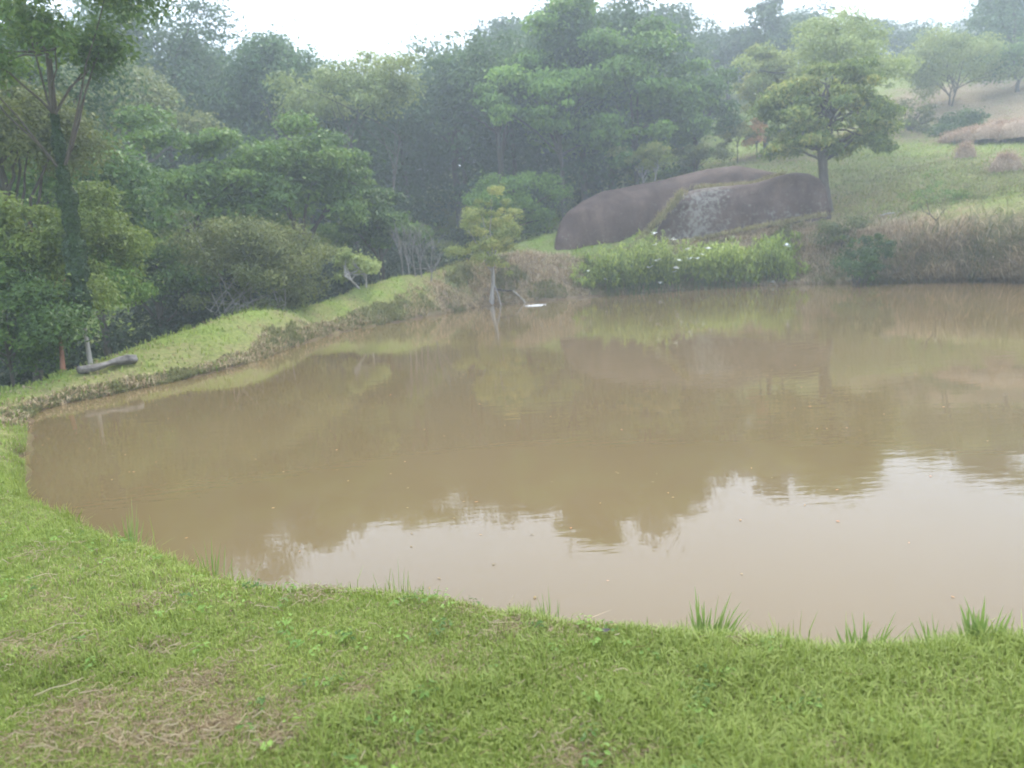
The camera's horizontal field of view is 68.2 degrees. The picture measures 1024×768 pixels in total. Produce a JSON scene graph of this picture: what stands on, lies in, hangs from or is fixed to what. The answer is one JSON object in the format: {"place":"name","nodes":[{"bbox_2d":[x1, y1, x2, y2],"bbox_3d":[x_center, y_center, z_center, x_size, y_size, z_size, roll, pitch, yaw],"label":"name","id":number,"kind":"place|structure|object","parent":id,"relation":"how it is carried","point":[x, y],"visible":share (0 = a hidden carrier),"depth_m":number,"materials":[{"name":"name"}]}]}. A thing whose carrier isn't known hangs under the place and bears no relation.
{"place":"outdoors","nodes":[
{"label":"outdoors","id":0,"kind":"place"},
{"bbox_2d":[0,0,1022,165],"label":"sky","id":1,"kind":"structure","parent":0,"point":[361,25],"materials":[{"name":"white"}]},
{"bbox_2d":[0,48,1023,767],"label":"ground","id":2,"kind":"structure","parent":0,"point":[238,324],"depth_m":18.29,"materials":[{"name":"green plant"}]},
{"bbox_2d":[0,240,113,386],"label":"bush","id":3,"kind":"object","parent":2,"relation":"on","point":[40,332],"visible":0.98,"depth_m":16.63,"materials":[{"name":"green plant"}]},
{"bbox_2d":[0,76,145,381],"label":"tree","id":4,"kind":"object","parent":2,"relation":"on","point":[29,110],"visible":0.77,"depth_m":20.27,"materials":[{"name":"green plant"}]},
{"bbox_2d":[0,4,152,366],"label":"tree","id":5,"kind":"object","parent":2,"relation":"on","point":[95,98],"visible":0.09,"depth_m":28.61,"materials":[{"name":"green plant"}]},
{"bbox_2d":[0,164,171,372],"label":"tree","id":6,"kind":"object","parent":2,"relation":"on","point":[40,243],"visible":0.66,"depth_m":18.05,"materials":[{"name":"green plant"}]},
{"bbox_2d":[0,0,180,363],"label":"ivy clad tree","id":7,"kind":"object","parent":2,"relation":"on","point":[95,47],"visible":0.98,"depth_m":16.40,"materials":[{"name":"green plant"}]},
{"bbox_2d":[38,220,164,357],"bbox_3d":[-11.119,-2.327,20.396,3.491,4.583,3.424,-4,9,0],"label":"tree","id":8,"kind":"object","parent":2,"relation":"on","point":[143,292],"visible":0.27,"depth_m":19.97,"materials":[{"name":"green plant"}]},
{"bbox_2d":[0,124,206,356],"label":"tree","id":9,"kind":"object","parent":2,"relation":"on","point":[128,171],"visible":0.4,"depth_m":25.17,"materials":[{"name":"green plant"}]},
{"bbox_2d":[76,354,137,372],"bbox_3d":[-9.137,-0.462,17.057,0.285,0.263,1.367,1,10,27],"label":"log","id":10,"kind":"object","parent":2,"relation":"on","point":[127,359],"visible":1,"depth_m":17.04,"materials":[{"name":"grey wood"}]},
{"bbox_2d":[35,54,229,280],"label":"tree","id":11,"kind":"object","parent":2,"relation":"on","point":[159,95],"visible":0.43,"depth_m":43.48,"materials":[{"name":"green plant"}]},
{"bbox_2d":[108,499,160,548],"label":"grass tuft","id":12,"kind":"object","parent":2,"relation":"on","point":[130,533],"visible":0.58,"depth_m":5.89,"materials":[{"name":"green plant"}]},
{"bbox_2d":[23,95,306,329],"bbox_3d":[-15.210,-6.619,33.805,11.692,11.296,9.594,-10,11,-32],"label":"tree","id":13,"kind":"object","parent":2,"relation":"on","point":[158,137],"visible":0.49,"depth_m":31.93,"materials":[{"name":"green plant"}]},
{"bbox_2d":[121,215,228,337],"bbox_3d":[-12.860,-3.232,28.202,5.083,6.290,5.162,-4,9,0],"label":"tree","id":14,"kind":"object","parent":2,"relation":"on","point":[180,280],"visible":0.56,"depth_m":26.67,"materials":[{"name":"green plant"}]},
{"bbox_2d":[56,0,296,241],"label":"tree","id":15,"kind":"object","parent":2,"relation":"on","point":[193,50],"visible":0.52,"depth_m":55.19,"materials":[{"name":"green plant"}]},
{"bbox_2d":[181,539,237,579],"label":"grass tuft","id":16,"kind":"object","parent":2,"relation":"on","point":[212,563],"visible":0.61,"depth_m":5.23,"materials":[{"name":"green plant"}]},
{"bbox_2d":[148,204,345,316],"bbox_3d":[-10.031,-4.294,28.912,7.264,4.935,6.297,-7,10,-19],"label":"bush","id":17,"kind":"object","parent":2,"relation":"on","point":[265,246],"visible":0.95,"depth_m":27.91,"materials":[{"name":"green plant"}]},
{"bbox_2d":[206,17,357,230],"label":"tree","id":18,"kind":"object","parent":2,"relation":"on","point":[263,50],"visible":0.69,"depth_m":52.65,"materials":[{"name":"green plant"}]},
{"bbox_2d":[177,109,417,303],"bbox_3d":[-10.793,-7.545,37.134,10.044,9.967,11.819,3,12,39],"label":"tree","id":19,"kind":"object","parent":2,"relation":"on","point":[315,180],"visible":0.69,"depth_m":35.03,"materials":[{"name":"green plant"}]},
{"bbox_2d":[0,149,653,388],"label":"undergrowth","id":20,"kind":"object","parent":2,"relation":"on","point":[179,320],"visible":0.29,"depth_m":36.76,"materials":[{"name":"green plant"}]},
{"bbox_2d":[251,45,433,283],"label":"tree","id":21,"kind":"object","parent":2,"relation":"on","point":[378,88],"visible":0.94,"depth_m":48.35,"materials":[{"name":"green plant"}]},
{"bbox_2d":[328,244,382,288],"bbox_3d":[-6.809,-5.058,33.204,2.725,2.204,2.448,-4,9,0],"label":"sapling","id":22,"kind":"object","parent":2,"relation":"on","point":[358,264],"visible":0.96,"depth_m":32.74,"materials":[{"name":"green plant"}]},
{"bbox_2d":[325,177,441,280],"bbox_3d":[-6.699,-7.688,39.906,5.910,6.812,6.531,-4,9,0],"label":"tree","id":23,"kind":"object","parent":2,"relation":"on","point":[371,237],"visible":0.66,"depth_m":38.88,"materials":[{"name":"green plant"}]},
{"bbox_2d":[372,571,415,593],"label":"grass tuft","id":24,"kind":"object","parent":2,"relation":"on","point":[403,583],"visible":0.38,"depth_m":4.70,"materials":[{"name":"green plant"}]},
{"bbox_2d":[388,217,448,280],"bbox_3d":[-4.565,-6.432,36.616,3.168,3.431,2.668,-4,9,0],"label":"bare shrub","id":25,"kind":"object","parent":2,"relation":"on","point":[405,249],"visible":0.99,"depth_m":36.63,"materials":[{"name":"grey plant"}]},
{"bbox_2d":[386,23,504,231],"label":"tree","id":26,"kind":"object","parent":2,"relation":"on","point":[448,123],"visible":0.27,"depth_m":59.41,"materials":[{"name":"green plant"}]},
{"bbox_2d":[0,527,936,767],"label":"weeds","id":27,"kind":"object","parent":2,"relation":"on","point":[418,732],"visible":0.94,"depth_m":3.36,"materials":[{"name":"green plant"}]},
{"bbox_2d":[440,183,524,304],"bbox_3d":[-1.528,-6.923,37.784,4.672,6.056,3.779,-4,9,0],"label":"tree","id":28,"kind":"object","parent":2,"relation":"on","point":[505,233],"visible":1,"depth_m":37.54,"materials":[{"name":"green plant"}]},
{"bbox_2d":[417,25,566,241],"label":"tree","id":29,"kind":"object","parent":2,"relation":"on","point":[492,59],"visible":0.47,"depth_m":55.77,"materials":[{"name":"green plant"}]},
{"bbox_2d":[494,288,525,302],"bbox_3d":[-0.134,-4.558,39.010,1.860,0.980,0.238,-1,10,17],"label":"inlet pipe","id":30,"kind":"object","parent":2,"relation":"on","point":[510,290],"visible":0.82,"depth_m":38.92,"materials":[{"name":"beige plastic"}]},
{"bbox_2d":[0,0,1023,253],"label":"wood","id":31,"kind":"object","parent":2,"relation":"on","point":[420,172],"visible":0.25,"depth_m":58.00,"materials":[{"name":"green plant"}]},
{"bbox_2d":[0,150,1023,428],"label":"rough grass","id":32,"kind":"structure","parent":2,"relation":"on","point":[912,262],"depth_m":35.10,"materials":[{"name":"green plant"}]},
{"bbox_2d":[0,524,1023,767],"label":"straw","id":33,"kind":"object","parent":2,"relation":"on","point":[60,728],"visible":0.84,"depth_m":3.13,"materials":[{"name":"beige plant"}]},
{"bbox_2d":[453,168,577,245],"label":"bush","id":34,"kind":"object","parent":2,"relation":"on","point":[541,214],"visible":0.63,"depth_m":48.04,"materials":[{"name":"green plant"}]},
{"bbox_2d":[527,589,559,618],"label":"grass tuft","id":35,"kind":"object","parent":2,"relation":"on","point":[543,609],"visible":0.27,"depth_m":4.14,"materials":[{"name":"green plant"}]},
{"bbox_2d":[463,0,641,218],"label":"tree","id":36,"kind":"object","parent":2,"relation":"on","point":[555,85],"visible":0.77,"depth_m":51.71,"materials":[{"name":"green plant"}]},
{"bbox_2d":[538,11,729,184],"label":"tree","id":37,"kind":"object","parent":2,"relation":"on","point":[657,93],"visible":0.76,"depth_m":52.80,"materials":[{"name":"green plant"}]},
{"bbox_2d":[567,229,712,294],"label":"lily clump","id":38,"kind":"object","parent":2,"relation":"on","point":[645,261],"visible":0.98,"depth_m":40.12,"materials":[{"name":"green plant"}]},
{"bbox_2d":[604,139,676,183],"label":"shrub","id":39,"kind":"object","parent":2,"relation":"on","point":[660,152],"visible":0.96,"depth_m":51.65,"materials":[{"name":"green plant"}]},
{"bbox_2d":[555,166,776,249],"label":"boulder","id":40,"kind":"object","parent":2,"relation":"on","point":[612,216],"visible":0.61,"depth_m":45.26,"materials":[{"name":"grey stone"}]},
{"bbox_2d":[620,0,711,52],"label":"tree","id":41,"kind":"object","parent":2,"relation":"on","point":[665,10],"visible":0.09,"depth_m":83.48,"materials":[{"name":"green plant"}]},
{"bbox_2d":[623,59,756,166],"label":"tree","id":42,"kind":"object","parent":2,"relation":"on","point":[717,87],"visible":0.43,"depth_m":56.35,"materials":[{"name":"green plant"}]},
{"bbox_2d":[670,140,738,171],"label":"shrub","id":43,"kind":"object","parent":2,"relation":"on","point":[695,153],"visible":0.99,"depth_m":54.01,"materials":[{"name":"green plant"}]},
{"bbox_2d":[676,590,749,636],"bbox_3d":[0.996,1.150,3.746,0.355,0.346,0.089,-2,10,15],"label":"grass tuft","id":44,"kind":"object","parent":2,"relation":"on","point":[700,620],"visible":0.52,"depth_m":3.73,"materials":[{"name":"green plant"}]},
{"bbox_2d":[687,5,764,77],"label":"tree","id":45,"kind":"object","parent":2,"relation":"on","point":[725,52],"visible":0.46,"depth_m":88.33,"materials":[{"name":"green plant"}]},
{"bbox_2d":[713,104,762,162],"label":"sapling","id":46,"kind":"object","parent":2,"relation":"on","point":[746,131],"visible":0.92,"depth_m":56.80,"materials":[{"name":"green plant"}]},
{"bbox_2d":[654,172,830,241],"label":"boulder","id":47,"kind":"object","parent":2,"relation":"on","point":[703,211],"visible":0.79,"depth_m":43.12,"materials":[{"name":"grey stone"}]},
{"bbox_2d":[741,116,768,158],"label":"sapling","id":48,"kind":"object","parent":2,"relation":"on","point":[749,141],"visible":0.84,"depth_m":56.24,"materials":[{"name":"green plant"}]},
{"bbox_2d":[722,0,806,57],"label":"tree","id":49,"kind":"object","parent":2,"relation":"on","point":[751,35],"visible":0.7,"depth_m":84.23,"materials":[{"name":"green plant"}]},
{"bbox_2d":[730,41,803,152],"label":"tree","id":50,"kind":"object","parent":2,"relation":"on","point":[770,61],"visible":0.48,"depth_m":58.44,"materials":[{"name":"green plant"}]},
{"bbox_2d":[738,227,810,285],"bbox_3d":[13.958,-6.789,39.769,4.100,3.006,3.998,1,10,27],"label":"lily clump","id":51,"kind":"object","parent":2,"relation":"on","point":[777,256],"visible":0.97,"depth_m":39.28,"materials":[{"name":"green plant"}]},
{"bbox_2d":[744,50,913,211],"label":"mango tree","id":52,"kind":"object","parent":2,"relation":"on","point":[810,126],"visible":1,"depth_m":41.21,"materials":[{"name":"plant"}]},
{"bbox_2d":[726,3,932,133],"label":"tree","id":53,"kind":"object","parent":2,"relation":"on","point":[821,45],"visible":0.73,"depth_m":53.01,"materials":[{"name":"green plant"}]},
{"bbox_2d":[804,209,875,247],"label":"bush","id":54,"kind":"object","parent":2,"relation":"on","point":[826,228],"visible":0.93,"depth_m":38.46,"materials":[{"name":"green plant"}]},
{"bbox_2d":[829,233,901,285],"bbox_3d":[15.861,-5.046,33.950,2.807,3.500,3.216,-2,10,14],"label":"bush","id":55,"kind":"object","parent":2,"relation":"on","point":[869,256],"visible":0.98,"depth_m":33.54,"materials":[{"name":"green plant"}]},
{"bbox_2d":[831,614,912,648],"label":"grass tuft","id":56,"kind":"object","parent":2,"relation":"on","point":[854,636],"visible":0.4,"depth_m":3.54,"materials":[{"name":"green plant"}]},
{"bbox_2d":[876,92,951,132],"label":"bush","id":57,"kind":"object","parent":2,"relation":"on","point":[921,124],"visible":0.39,"depth_m":61.59,"materials":[{"name":"green plant"}]},
{"bbox_2d":[890,616,952,643],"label":"grass tuft","id":58,"kind":"object","parent":2,"relation":"on","point":[928,631],"visible":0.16,"depth_m":3.56,"materials":[{"name":"green plant"}]},
{"bbox_2d":[919,203,944,222],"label":"dead branch","id":59,"kind":"object","parent":2,"relation":"on","point":[930,214],"visible":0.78,"depth_m":35.18,"materials":[{"name":"wood"}]},
{"bbox_2d":[897,163,974,210],"bbox_3d":[21.436,-9.751,38.282,3.606,2.895,2.881,3,12,37],"label":"bush","id":60,"kind":"object","parent":2,"relation":"on","point":[937,197],"visible":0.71,"depth_m":38.29,"materials":[{"name":"green plant"}]},
{"bbox_2d":[931,123,979,143],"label":"straw heap","id":61,"kind":"object","parent":2,"relation":"on","point":[951,136],"visible":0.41,"depth_m":56.70,"materials":[{"name":"brown plant"}]},
{"bbox_2d":[890,15,1023,106],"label":"tree","id":62,"kind":"object","parent":2,"relation":"on","point":[944,50],"visible":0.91,"depth_m":67.86,"materials":[{"name":"green plant"}]},
{"bbox_2d":[923,105,991,136],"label":"bush","id":63,"kind":"object","parent":2,"relation":"on","point":[973,118],"visible":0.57,"depth_m":59.69,"materials":[{"name":"green plant"}]},
{"bbox_2d":[945,139,986,158],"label":"dry tussock","id":64,"kind":"object","parent":2,"relation":"on","point":[966,150],"visible":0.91,"depth_m":48.19,"materials":[{"name":"brown plant"}]},
{"bbox_2d":[935,0,1023,75],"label":"tree","id":65,"kind":"object","parent":2,"relation":"on","point":[992,15],"visible":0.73,"depth_m":78.69,"materials":[{"name":"green plant"}]},
{"bbox_2d":[946,597,1012,644],"bbox_3d":[2.163,1.090,3.459,0.311,0.272,0.104,2,11,31],"label":"grass tuft","id":66,"kind":"object","parent":2,"relation":"on","point":[981,622],"visible":0.44,"depth_m":3.46,"materials":[{"name":"green plant"}]},
{"bbox_2d":[958,181,1006,199],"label":"bush","id":67,"kind":"object","parent":2,"relation":"on","point":[980,195],"visible":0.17,"depth_m":37.08,"materials":[{"name":"green plant"}]},
{"bbox_2d":[956,117,1013,142],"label":"straw heap","id":68,"kind":"object","parent":2,"relation":"on","point":[986,130],"visible":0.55,"depth_m":54.15,"materials":[{"name":"brown plant"}]},
{"bbox_2d":[966,33,1023,91],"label":"tree","id":69,"kind":"object","parent":2,"relation":"on","point":[1015,53],"visible":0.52,"depth_m":69.31,"materials":[{"name":"green plant"}]},
{"bbox_2d":[981,147,1023,173],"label":"dry tussock","id":70,"kind":"object","parent":2,"relation":"on","point":[1002,161],"visible":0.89,"depth_m":43.10,"materials":[{"name":"brown plant"}]},
{"bbox_2d":[988,114,1023,142],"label":"straw heap","id":71,"kind":"object","parent":2,"relation":"on","point":[1014,128],"visible":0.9,"depth_m":52.59,"materials":[{"name":"brown plant"}]},
{"bbox_2d":[21,281,1023,647],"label":"water","id":72,"kind":"structure","parent":0,"point":[891,413],"depth_m":8.44,"materials":[{"name":"brown liquid"}]},
{"bbox_2d":[111,296,997,615],"bbox_3d":[0.712,-0.933,18.958,19.701,0.001,25.468,2,11,34],"label":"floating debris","id":73,"kind":"object","parent":72,"relation":"on","point":[607,580],"visible":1,"depth_m":6.68,"materials":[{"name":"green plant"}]},
{"bbox_2d":[689,236,764,288],"bbox_3d":[11.729,-6.618,40.463,5.205,2.803,3.927,-4,9,0],"label":"lily clump","id":74,"kind":"object","parent":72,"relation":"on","point":[729,259],"visible":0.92,"depth_m":39.78,"materials":[{"name":"green plant"}]}
]}

